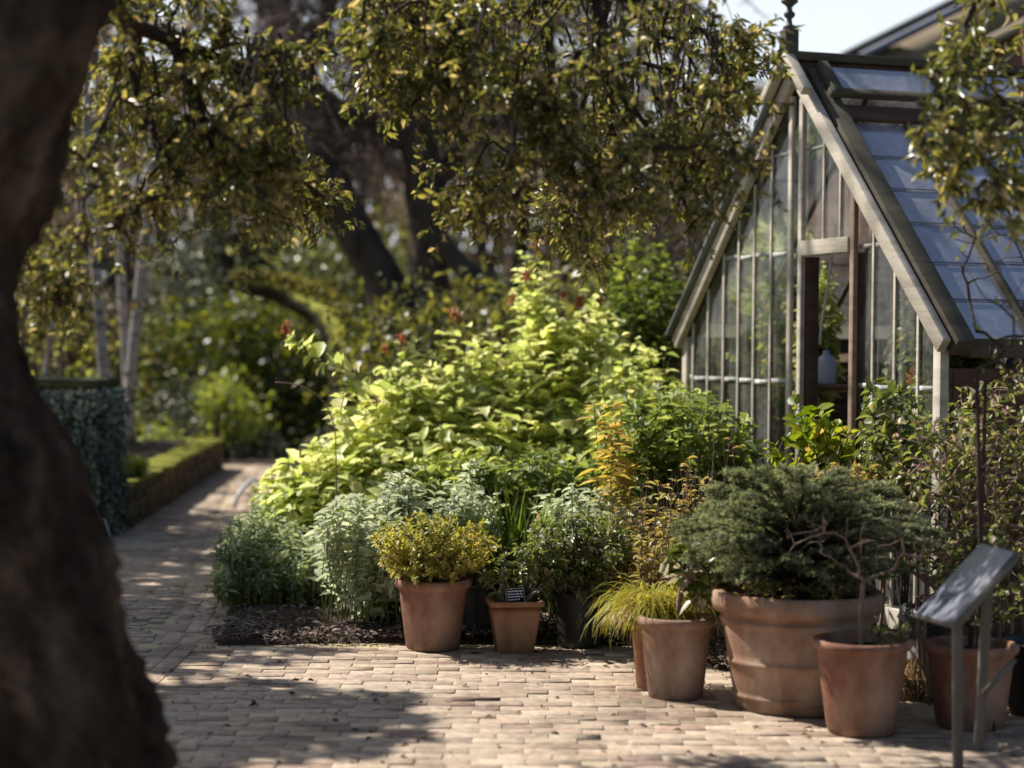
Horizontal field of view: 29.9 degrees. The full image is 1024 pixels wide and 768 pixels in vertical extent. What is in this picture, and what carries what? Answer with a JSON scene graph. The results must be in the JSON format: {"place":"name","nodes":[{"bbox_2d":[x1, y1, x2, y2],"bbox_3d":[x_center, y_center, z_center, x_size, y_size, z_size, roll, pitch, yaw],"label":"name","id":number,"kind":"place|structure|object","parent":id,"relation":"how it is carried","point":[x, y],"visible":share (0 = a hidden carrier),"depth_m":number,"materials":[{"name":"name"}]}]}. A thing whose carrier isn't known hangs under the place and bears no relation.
{"place":"outdoors","nodes":[
{"label":"outdoors","id":0,"kind":"place"},
{"bbox_2d":[36,354,930,478],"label":"ground","id":1,"kind":"structure","parent":0,"point":[303,473],"depth_m":35.86,"materials":[{"name":"brown soil"}]},
{"bbox_2d":[19,71,108,371],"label":"woodland tree","id":2,"kind":"object","parent":1,"relation":"on","point":[58,209],"visible":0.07,"depth_m":41.86,"materials":[{"name":"green plant"}]},
{"bbox_2d":[36,377,136,535],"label":"ivy pier","id":3,"kind":"structure","parent":1,"relation":"on","point":[89,412],"depth_m":14.29,"materials":[{"name":"plant"}]},
{"bbox_2d":[35,2,182,386],"bbox_3d":[-7.591,-3.749,35.986,2.987,8.912,2.883,0,1,-32],"label":"woodland tree","id":4,"kind":"object","parent":1,"relation":"on","point":[129,269],"visible":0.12,"depth_m":35.86,"materials":[{"name":"green plant"}]},
{"bbox_2d":[126,438,186,459],"bbox_3d":[-6.087,0.844,20.474,5.841,0.418,11.100,1,1,0],"label":"raised bed","id":5,"kind":"object","parent":1,"relation":"on","point":[147,449],"visible":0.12,"depth_m":20.80,"materials":[{"name":"soil"}]},
{"bbox_2d":[20,213,79,357],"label":"sapling","id":6,"kind":"object","parent":5,"relation":"on","point":[27,298],"visible":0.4,"depth_m":16.97,"materials":[{"name":"brown plant"}]},
{"bbox_2d":[17,264,148,402],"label":"yellow leaf bush","id":7,"kind":"object","parent":5,"relation":"on","point":[55,372],"visible":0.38,"depth_m":19.97,"materials":[{"name":"plant"}]},
{"bbox_2d":[19,230,167,376],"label":"sapling","id":8,"kind":"object","parent":5,"relation":"on","point":[131,306],"visible":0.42,"depth_m":16.99,"materials":[{"name":"brown plant"}]},
{"bbox_2d":[17,227,192,452],"bbox_3d":[-5.151,-0.586,21.239,3.427,2.839,2.986,1,1,0],"label":"brown hedge","id":9,"kind":"object","parent":5,"relation":"on","point":[117,368],"visible":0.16,"depth_m":21.03,"materials":[{"name":"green plant"}]},
{"bbox_2d":[39,191,180,376],"bbox_3d":[-3.937,-0.580,17.223,1.243,2.748,1.483,2,2,42],"label":"sapling","id":10,"kind":"object","parent":5,"relation":"on","point":[48,351],"visible":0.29,"depth_m":16.99,"materials":[{"name":"grey plant"}]},
{"bbox_2d":[90,5,159,451],"bbox_3d":[-4.014,-2.068,19.978,2.951,5.605,2.521,0,1,-17],"label":"birch tree","id":11,"kind":"object","parent":5,"relation":"on","point":[123,311],"visible":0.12,"depth_m":19.45,"materials":[{"name":"grey plant"}]},
{"bbox_2d":[81,23,176,376],"bbox_3d":[-3.610,-2.422,17.343,1.850,6.441,2.812,0,2,-36],"label":"birch tree","id":12,"kind":"object","parent":5,"relation":"on","point":[101,332],"visible":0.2,"depth_m":17.45,"materials":[{"name":"grey plant"}]},
{"bbox_2d":[92,0,181,452],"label":"birch tree","id":13,"kind":"object","parent":5,"relation":"on","point":[133,344],"visible":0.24,"depth_m":19.15,"materials":[{"name":"grey plant"}]},
{"bbox_2d":[135,413,196,441],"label":"edging plants","id":14,"kind":"object","parent":5,"relation":"on","point":[161,434],"visible":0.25,"depth_m":22.11,"materials":[{"name":"green plant"}]},
{"bbox_2d":[219,428,329,459],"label":"edging plants","id":15,"kind":"object","parent":5,"relation":"on","point":[241,452],"visible":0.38,"depth_m":23.62,"materials":[{"name":"green plant"}]},
{"bbox_2d":[100,0,235,385],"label":"woodland tree","id":16,"kind":"object","parent":1,"relation":"on","point":[191,26],"visible":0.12,"depth_m":39.81,"materials":[{"name":"green plant"}]},
{"bbox_2d":[119,439,223,529],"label":"hedge","id":17,"kind":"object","parent":1,"relation":"on","point":[177,472],"depth_m":17.91,"materials":[{"name":"green plant"}]},
{"bbox_2d":[119,452,152,478],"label":"raised bed plant","id":18,"kind":"object","parent":17,"relation":"on","point":[137,467],"visible":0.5,"depth_m":15.81,"materials":[{"name":"green plant"}]},
{"bbox_2d":[170,0,264,377],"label":"woodland tree","id":19,"kind":"object","parent":1,"relation":"on","point":[237,14],"visible":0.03,"depth_m":43.81,"materials":[{"name":"green plant"}]},
{"bbox_2d":[135,434,316,468],"bbox_3d":[-3.008,0.905,25.507,12.000,0.134,9.038,1,1,0],"label":"border","id":20,"kind":"object","parent":1,"relation":"on","point":[270,461],"visible":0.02,"depth_m":23.12,"materials":[{"name":"soil"}]},
{"bbox_2d":[138,370,222,438],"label":"pale shrub","id":21,"kind":"object","parent":20,"relation":"on","point":[184,426],"visible":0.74,"depth_m":23.53,"materials":[{"name":"green plant"}]},
{"bbox_2d":[126,202,249,413],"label":"grey evergreen","id":22,"kind":"object","parent":20,"relation":"on","point":[187,286],"visible":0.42,"depth_m":28.47,"materials":[{"name":"green plant"}]},
{"bbox_2d":[182,359,279,457],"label":"golden shrub","id":23,"kind":"object","parent":20,"relation":"on","point":[233,424],"visible":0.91,"depth_m":23.77,"materials":[{"name":"green plant"}]},
{"bbox_2d":[107,277,377,450],"bbox_3d":[-3.538,-0.202,25.510,4.327,2.409,2.526,1,1,0],"label":"garden hedge","id":24,"kind":"object","parent":20,"relation":"on","point":[220,353],"visible":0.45,"depth_m":25.14,"materials":[{"name":"green plant"}]},
{"bbox_2d":[214,199,410,444],"bbox_3d":[-2.746,-0.948,28.422,3.490,3.623,4.768,1,1,0],"label":"laurel","id":25,"kind":"object","parent":20,"relation":"on","point":[318,263],"visible":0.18,"depth_m":27.67,"materials":[{"name":"green plant"}]},
{"bbox_2d":[152,144,314,404],"bbox_3d":[-4.220,-1.548,29.960,2.826,4.729,4.073,1,1,0],"label":"dark evergreen","id":26,"kind":"object","parent":1,"relation":"on","point":[234,242],"visible":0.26,"depth_m":29.28,"materials":[{"name":"green plant"}]},
{"bbox_2d":[226,267,380,439],"bbox_3d":[-2.051,-0.049,19.095,0.647,2.264,2.245,-1,2,-43],"label":"mossy stump limb","id":27,"kind":"object","parent":1,"relation":"on","point":[311,302],"visible":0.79,"depth_m":18.98,"materials":[{"name":"green plant"}]},
{"bbox_2d":[302,0,409,358],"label":"woodland tree","id":28,"kind":"object","parent":1,"relation":"on","point":[361,198],"visible":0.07,"depth_m":41.83,"materials":[{"name":"brown plant"}]},
{"bbox_2d":[26,16,752,392],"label":"woodland","id":29,"kind":"object","parent":1,"relation":"on","point":[372,198],"visible":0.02,"depth_m":52.74,"materials":[{"name":"green plant"}]},
{"bbox_2d":[0,0,803,767],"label":"evergreen oak","id":30,"kind":"object","parent":1,"relation":"on","point":[78,686],"visible":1,"depth_m":6.95,"materials":[{"name":"green plant"}]},
{"bbox_2d":[190,0,613,400],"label":"spreading tree","id":31,"kind":"object","parent":1,"relation":"on","point":[368,253],"visible":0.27,"depth_m":21.75,"materials":[{"name":"brown plant"}]},
{"bbox_2d":[376,10,476,352],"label":"woodland tree","id":32,"kind":"object","parent":1,"relation":"on","point":[399,201],"visible":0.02,"depth_m":45.68,"materials":[{"name":"green plant"}]},
{"bbox_2d":[333,189,547,352],"bbox_3d":[-1.423,-1.165,29.453,3.936,4.035,3.621,1,1,32],"label":"laurel","id":33,"kind":"object","parent":1,"relation":"on","point":[403,241],"visible":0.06,"depth_m":29.34,"materials":[{"name":"green plant"}]},
{"bbox_2d":[266,233,638,457],"bbox_3d":[-0.468,-0.075,16.458,3.094,2.441,3.270,1,1,0],"label":"understorey shrub","id":34,"kind":"object","parent":1,"relation":"on","point":[373,341],"visible":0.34,"depth_m":15.95,"materials":[{"name":"green plant"}]},
{"bbox_2d":[445,3,560,379],"bbox_3d":[-0.305,-4.996,39.812,3.008,11.324,3.073,1,1,0],"label":"woodland tree","id":35,"kind":"object","parent":1,"relation":"on","point":[482,248],"visible":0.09,"depth_m":39.84,"materials":[{"name":"green plant"}]},
{"bbox_2d":[446,2,647,432],"bbox_3d":[0.406,-2.027,19.423,2.306,6.281,3.249,1,1,0],"label":"bare tree","id":36,"kind":"object","parent":1,"relation":"on","point":[563,277],"visible":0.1,"depth_m":19.36,"materials":[{"name":"brown plant"}]},
{"bbox_2d":[489,0,621,293],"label":"woodland tree","id":37,"kind":"object","parent":1,"relation":"on","point":[551,270],"visible":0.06,"depth_m":43.84,"materials":[{"name":"green plant"}]},
{"bbox_2d":[459,0,663,394],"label":"bare tree","id":38,"kind":"object","parent":1,"relation":"on","point":[518,246],"visible":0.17,"depth_m":18.92,"materials":[{"name":"brown plant"}]},
{"bbox_2d":[536,1,676,311],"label":"woodland tree","id":39,"kind":"object","parent":1,"relation":"on","point":[540,176],"visible":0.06,"depth_m":37.82,"materials":[{"name":"green plant"}]},
{"bbox_2d":[213,520,1001,701],"bbox_3d":[2.387,1.250,11.987,9.204,0.124,8.084,1,1,0],"label":"planting bed","id":40,"kind":"object","parent":1,"relation":"on","point":[284,640],"visible":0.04,"depth_m":9.70,"materials":[{"name":"soil"}]},
{"bbox_2d":[204,567,342,609],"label":"herb","id":41,"kind":"object","parent":40,"relation":"on","point":[279,595],"visible":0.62,"depth_m":10.61,"materials":[{"name":"green plant"}]},
{"bbox_2d":[204,501,343,605],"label":"silver herb","id":42,"kind":"object","parent":40,"relation":"on","point":[254,549],"visible":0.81,"depth_m":10.63,"materials":[{"name":"green plant"}]},
{"bbox_2d":[275,382,337,509],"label":"arching stem","id":43,"kind":"object","parent":40,"relation":"on","point":[334,430],"visible":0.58,"depth_m":11.00,"materials":[{"name":"green plant"}]},
{"bbox_2d":[248,425,392,541],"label":"golden sage","id":44,"kind":"object","parent":40,"relation":"on","point":[298,498],"visible":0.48,"depth_m":11.38,"materials":[{"name":"green plant"}]},
{"bbox_2d":[304,490,414,623],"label":"grey sage","id":45,"kind":"object","parent":40,"relation":"on","point":[354,555],"visible":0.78,"depth_m":9.79,"materials":[{"name":"green plant"}]},
{"bbox_2d":[280,319,464,548],"bbox_3d":[-0.804,0.412,11.748,1.060,1.596,1.710,1,1,0],"label":"golden sage","id":46,"kind":"object","parent":40,"relation":"on","point":[363,389],"visible":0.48,"depth_m":11.71,"materials":[{"name":"green plant"}]},
{"bbox_2d":[371,469,429,619],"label":"grey sage","id":47,"kind":"object","parent":40,"relation":"on","point":[406,488],"visible":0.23,"depth_m":9.93,"materials":[{"name":"green plant"}]},
{"bbox_2d":[414,459,511,580],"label":"grey sage","id":48,"kind":"object","parent":40,"relation":"on","point":[459,501],"visible":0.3,"depth_m":9.82,"materials":[{"name":"green plant"}]},
{"bbox_2d":[372,303,558,528],"bbox_3d":[-0.287,0.350,12.085,1.247,1.716,1.698,1,1,0],"label":"golden sage","id":49,"kind":"object","parent":40,"relation":"on","point":[480,429],"visible":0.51,"depth_m":12.07,"materials":[{"name":"green plant"}]},
{"bbox_2d":[463,530,525,637],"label":"potted plant","id":50,"kind":"object","parent":40,"relation":"on","point":[476,611],"visible":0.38,"depth_m":9.66,"materials":[{"name":"green plant"}]},
{"bbox_2d":[411,468,599,599],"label":"sword leaf plant","id":51,"kind":"object","parent":40,"relation":"on","point":[507,534],"visible":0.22,"depth_m":9.74,"materials":[{"name":"green plant"}]},
{"bbox_2d":[394,444,618,601],"bbox_3d":[-0.026,0.791,10.766,1.336,0.894,0.693,1,1,0],"label":"golden sage","id":52,"kind":"object","parent":40,"relation":"on","point":[521,474],"visible":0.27,"depth_m":10.64,"materials":[{"name":"green plant"}]},
{"bbox_2d":[506,238,625,487],"bbox_3d":[0.348,0.146,12.406,0.808,2.118,1.293,1,1,0],"label":"golden sage","id":53,"kind":"object","parent":40,"relation":"on","point":[526,316],"visible":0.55,"depth_m":12.56,"materials":[{"name":"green plant"}]},
{"bbox_2d":[202,595,930,694],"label":"bark chips","id":54,"kind":"object","parent":40,"relation":"on","point":[239,631],"visible":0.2,"depth_m":9.60,"materials":[{"name":"brown wood"}]},
{"bbox_2d":[500,294,643,514],"bbox_3d":[0.438,0.323,12.026,1.029,1.783,1.582,1,1,0],"label":"golden sage","id":55,"kind":"object","parent":40,"relation":"on","point":[555,421],"visible":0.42,"depth_m":12.15,"materials":[{"name":"green plant"}]},
{"bbox_2d":[524,483,648,624],"bbox_3d":[0.393,0.886,10.073,0.678,0.741,0.647,1,1,0],"label":"grey sage","id":56,"kind":"object","parent":40,"relation":"on","point":[575,500],"visible":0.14,"depth_m":9.99,"materials":[{"name":"green plant"}]},
{"bbox_2d":[576,402,644,620],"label":"golden lance plant","id":57,"kind":"object","parent":40,"relation":"on","point":[617,472],"visible":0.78,"depth_m":9.94,"materials":[{"name":"yellow plant"}]},
{"bbox_2d":[595,229,688,534],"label":"climbing shrub","id":58,"kind":"object","parent":40,"relation":"on","point":[644,320],"visible":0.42,"depth_m":13.40,"materials":[{"name":"green plant"}]},
{"bbox_2d":[606,470,683,640],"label":"twiggy plant","id":59,"kind":"object","parent":40,"relation":"on","point":[645,506],"visible":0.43,"depth_m":9.56,"materials":[{"name":"brown plant"}]},
{"bbox_2d":[581,332,734,576],"bbox_3d":[0.827,0.455,11.613,0.933,1.544,1.234,0,1,-31],"label":"golden sage","id":60,"kind":"object","parent":40,"relation":"on","point":[628,387],"visible":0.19,"depth_m":11.77,"materials":[{"name":"green plant"}]},
{"bbox_2d":[611,522,712,651],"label":"herb","id":61,"kind":"object","parent":40,"relation":"on","point":[646,568],"visible":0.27,"depth_m":9.13,"materials":[{"name":"green plant"}]},
{"bbox_2d":[582,381,772,610],"bbox_3d":[0.920,0.613,10.665,1.097,1.271,1.038,1,1,0],"label":"golden sage","id":62,"kind":"object","parent":40,"relation":"on","point":[670,447],"visible":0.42,"depth_m":10.39,"materials":[{"name":"green plant"}]},
{"bbox_2d":[645,463,713,612],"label":"twiggy plant","id":63,"kind":"object","parent":40,"relation":"on","point":[684,510],"visible":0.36,"depth_m":9.01,"materials":[{"name":"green plant"}]},
{"bbox_2d":[682,430,741,635],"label":"twiggy plant","id":64,"kind":"object","parent":40,"relation":"on","point":[696,476],"visible":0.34,"depth_m":9.48,"materials":[{"name":"brown plant"}]},
{"bbox_2d":[764,394,861,581],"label":"round leaf shrub","id":65,"kind":"object","parent":40,"relation":"on","point":[821,437],"visible":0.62,"depth_m":8.88,"materials":[{"name":"green plant"}]},
{"bbox_2d":[773,456,909,631],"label":"shrub","id":66,"kind":"object","parent":40,"relation":"on","point":[855,474],"visible":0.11,"depth_m":8.44,"materials":[{"name":"green plant"}]},
{"bbox_2d":[851,376,935,635],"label":"dark leaf shrub","id":67,"kind":"object","parent":40,"relation":"on","point":[884,425],"visible":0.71,"depth_m":8.54,"materials":[{"name":"green plant"}]},
{"bbox_2d":[901,658,931,700],"bbox_3d":[1.702,1.247,8.133,0.189,0.172,0.196,1,2,34],"label":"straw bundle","id":68,"kind":"object","parent":40,"relation":"on","point":[914,676],"visible":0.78,"depth_m":8.08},
{"bbox_2d":[897,601,967,667],"bbox_3d":[1.833,1.141,8.384,0.303,0.371,0.299,1,1,0],"label":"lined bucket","id":69,"kind":"object","parent":40,"relation":"on","point":[906,613],"visible":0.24,"depth_m":8.30,"materials":[{"name":"grey metal"}]},
{"bbox_2d":[877,409,989,703],"bbox_3d":[1.825,0.718,8.277,0.554,1.244,0.770,1,1,0],"label":"blossoming shrub","id":70,"kind":"object","parent":40,"relation":"on","point":[948,500],"visible":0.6,"depth_m":8.08,"materials":[{"name":"green plant"}]},
{"bbox_2d":[946,363,1023,637],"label":"leafy shrub","id":71,"kind":"object","parent":40,"relation":"on","point":[997,505],"visible":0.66,"depth_m":8.20,"materials":[{"name":"green plant"}]},
{"bbox_2d":[506,228,714,422],"bbox_3d":[0.977,-0.156,16.880,2.110,2.606,3.273,1,1,0],"label":"understorey shrub","id":72,"kind":"object","parent":1,"relation":"on","point":[592,281],"visible":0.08,"depth_m":16.36,"materials":[{"name":"green plant"}]},
{"bbox_2d":[496,68,754,403],"bbox_3d":[1.607,-1.174,20.497,3.661,4.493,5.143,1,1,0],"label":"understorey shrub","id":73,"kind":"object","parent":1,"relation":"on","point":[672,252],"visible":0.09,"depth_m":19.72,"materials":[{"name":"green plant"}]},
{"bbox_2d":[612,0,732,374],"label":"woodland tree","id":74,"kind":"object","parent":1,"relation":"on","point":[686,44],"visible":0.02,"depth_m":41.87,"materials":[{"name":"green plant"}]},
{"bbox_2d":[587,0,772,281],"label":"bare tree","id":75,"kind":"object","parent":1,"relation":"on","point":[678,63],"visible":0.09,"depth_m":23.85,"materials":[{"name":"brown plant"}]},
{"bbox_2d":[656,75,764,357],"bbox_3d":[4.292,-2.978,40.047,2.741,7.365,3.052,2,2,42],"label":"woodland tree","id":76,"kind":"object","parent":1,"relation":"on","point":[755,90],"visible":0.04,"depth_m":39.84,"materials":[{"name":"green plant"}]},
{"bbox_2d":[761,449,890,466],"bbox_3d":[3.491,0.851,12.692,3.750,0.810,0.980,0,1,-19],"label":"potting bench","id":77,"kind":"object","parent":1,"relation":"on","point":[763,460],"visible":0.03,"depth_m":12.28,"materials":[{"name":"brown wood"}]},
{"bbox_2d":[725,330,766,360],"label":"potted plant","id":78,"kind":"object","parent":77,"relation":"on","point":[745,356],"visible":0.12,"depth_m":12.73,"materials":[{"name":"green plant"}]},
{"bbox_2d":[749,280,796,451],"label":"potted plant","id":79,"kind":"object","parent":77,"relation":"on","point":[778,393],"visible":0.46,"depth_m":12.35,"materials":[{"name":"green plant"}]},
{"bbox_2d":[781,261,847,419],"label":"potted plant","id":80,"kind":"object","parent":77,"relation":"on","point":[833,316],"visible":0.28,"depth_m":12.05,"materials":[{"name":"green plant"}]},
{"bbox_2d":[666,0,1023,636],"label":"greenhouse","id":81,"kind":"object","parent":1,"relation":"on","point":[859,205],"visible":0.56,"depth_m":10.88,"materials":[{"name":"beige wood"}]},
{"bbox_2d":[818,255,832,344],"bbox_3d":[1.780,-0.478,10.892,0.079,0.512,0.016,1,1,0],"label":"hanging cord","id":82,"kind":"object","parent":81,"relation":"hanging from","point":[825,299],"visible":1,"depth_m":10.89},
{"bbox_2d":[818,385,910,586],"bbox_3d":[2.015,0.641,11.191,0.690,1.268,0.290,1,1,0],"label":"bench","id":83,"kind":"object","parent":1,"relation":"on","point":[835,387],"depth_m":11.03,"materials":[{"name":"brown wood"}]},
{"bbox_2d":[818,350,835,384],"bbox_3d":[1.816,-0.095,11.100,0.116,0.200,0.116,1,1,0],"label":"water jug","id":84,"kind":"object","parent":83,"relation":"on","point":[826,368],"visible":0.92,"depth_m":11.05,"materials":[{"name":"blue plastic"}]},
{"bbox_2d":[901,0,1023,251],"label":"overhanging tree","id":85,"kind":"object","parent":1,"relation":"on","point":[983,133],"visible":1,"depth_m":6.77,"materials":[{"name":"green plant"}]},
{"bbox_3d":[4.165,0.899,10.759,3.750,0.810,0.675,0,1,-19],"label":"potting bench","id":86,"kind":"object","parent":1,"relation":"on","visible":0},
{"bbox_2d":[881,292,919,440],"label":"potted plant","id":87,"kind":"object","parent":86,"relation":"on","point":[903,336],"visible":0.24,"depth_m":11.47,"materials":[{"name":"green plant"}]},
{"bbox_2d":[902,316,948,472],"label":"potted plant","id":88,"kind":"object","parent":86,"relation":"on","point":[926,360],"visible":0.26,"depth_m":10.36,"materials":[{"name":"green plant"}]},
{"bbox_2d":[948,352,1002,448],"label":"potted plant","id":89,"kind":"object","parent":86,"relation":"on","point":[957,361],"visible":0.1,"depth_m":10.14,"materials":[{"name":"plant"}]},
{"bbox_2d":[63,0,945,346],"label":"sky","id":90,"kind":"structure","parent":0,"point":[830,26],"materials":[{"name":"white"}]},
{"bbox_2d":[110,465,1023,767],"bbox_3d":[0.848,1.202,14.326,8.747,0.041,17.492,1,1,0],"label":"brick paving","id":91,"kind":"structure","parent":0,"point":[161,565],"depth_m":7.80,"materials":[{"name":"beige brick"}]},
{"bbox_2d":[367,510,501,651],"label":"potted plant","id":92,"kind":"object","parent":91,"relation":"on","point":[432,583],"visible":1,"depth_m":9.22,"materials":[{"name":"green plant"}]},
{"bbox_2d":[474,543,559,653],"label":"potted plant","id":93,"kind":"object","parent":91,"relation":"on","point":[514,626],"visible":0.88,"depth_m":9.21,"materials":[{"name":"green plant"}]},
{"bbox_2d":[505,587,524,601],"bbox_3d":[0.015,1.047,9.225,0.097,0.136,0.040,1,1,0],"label":"plant label","id":94,"kind":"object","parent":93,"relation":"in","point":[515,594],"visible":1,"depth_m":9.23,"materials":[{"name":"black plastic"}]},
{"bbox_2d":[130,588,1017,767],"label":"fallen leaves","id":95,"kind":"object","parent":91,"relation":"on","point":[424,737],"visible":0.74,"depth_m":7.45,"materials":[{"name":"brown plant"}]},
{"bbox_2d":[510,510,640,648],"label":"potted plant","id":96,"kind":"object","parent":91,"relation":"on","point":[586,566],"visible":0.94,"depth_m":9.34,"materials":[{"name":"green plant"}]},
{"bbox_2d":[202,639,1008,706],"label":"edge weeds","id":97,"kind":"object","parent":91,"relation":"on","point":[555,641],"visible":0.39,"depth_m":9.41,"materials":[{"name":"green plant"}]},
{"bbox_2d":[577,575,723,690],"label":"potted plant","id":98,"kind":"object","parent":91,"relation":"on","point":[653,601],"visible":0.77,"depth_m":8.22,"materials":[{"name":"green plant"}]},
{"bbox_2d":[638,536,735,700],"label":"potted plant","id":99,"kind":"object","parent":91,"relation":"on","point":[675,668],"visible":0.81,"depth_m":8.02,"materials":[{"name":"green plant"}]},
{"bbox_2d":[666,461,960,717],"bbox_3d":[1.243,0.819,7.891,1.230,1.026,0.960,1,1,0],"label":"potted plant","id":100,"kind":"object","parent":91,"relation":"on","point":[785,614],"visible":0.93,"depth_m":7.69,"materials":[{"name":"green plant"}]},
{"bbox_2d":[784,498,941,737],"bbox_3d":[1.368,0.887,7.458,0.695,0.912,0.486,1,1,0],"label":"potted plant","id":101,"kind":"object","parent":91,"relation":"on","point":[861,672],"visible":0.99,"depth_m":7.30,"materials":[{"name":"orange plant"}]},
{"bbox_2d":[913,543,1021,767],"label":"information sign","id":102,"kind":"object","parent":91,"relation":"on","point":[959,596],"visible":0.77,"depth_m":6.90,"materials":[{"name":"grey metal"}]},
{"bbox_2d":[923,521,1023,731],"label":"potted plant","id":103,"kind":"object","parent":91,"relation":"on","point":[1002,652],"visible":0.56,"depth_m":7.45,"materials":[{"name":"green plant"}]},
{"bbox_2d":[942,214,1023,731],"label":"bare sapling","id":104,"kind":"object","parent":91,"relation":"on","point":[981,457],"visible":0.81,"depth_m":7.43,"materials":[{"name":"brown plant"}]},
{"bbox_2d":[1001,633,1023,716],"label":"plastic tub","id":105,"kind":"object","parent":91,"relation":"on","point":[1016,700],"visible":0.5,"depth_m":7.75,"materials":[{"name":"plastic"}]},
{"bbox_2d":[743,0,1023,420],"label":"brick house","id":106,"kind":"structure","parent":0,"point":[917,36],"depth_m":24.02,"materials":[{"name":"stone"}]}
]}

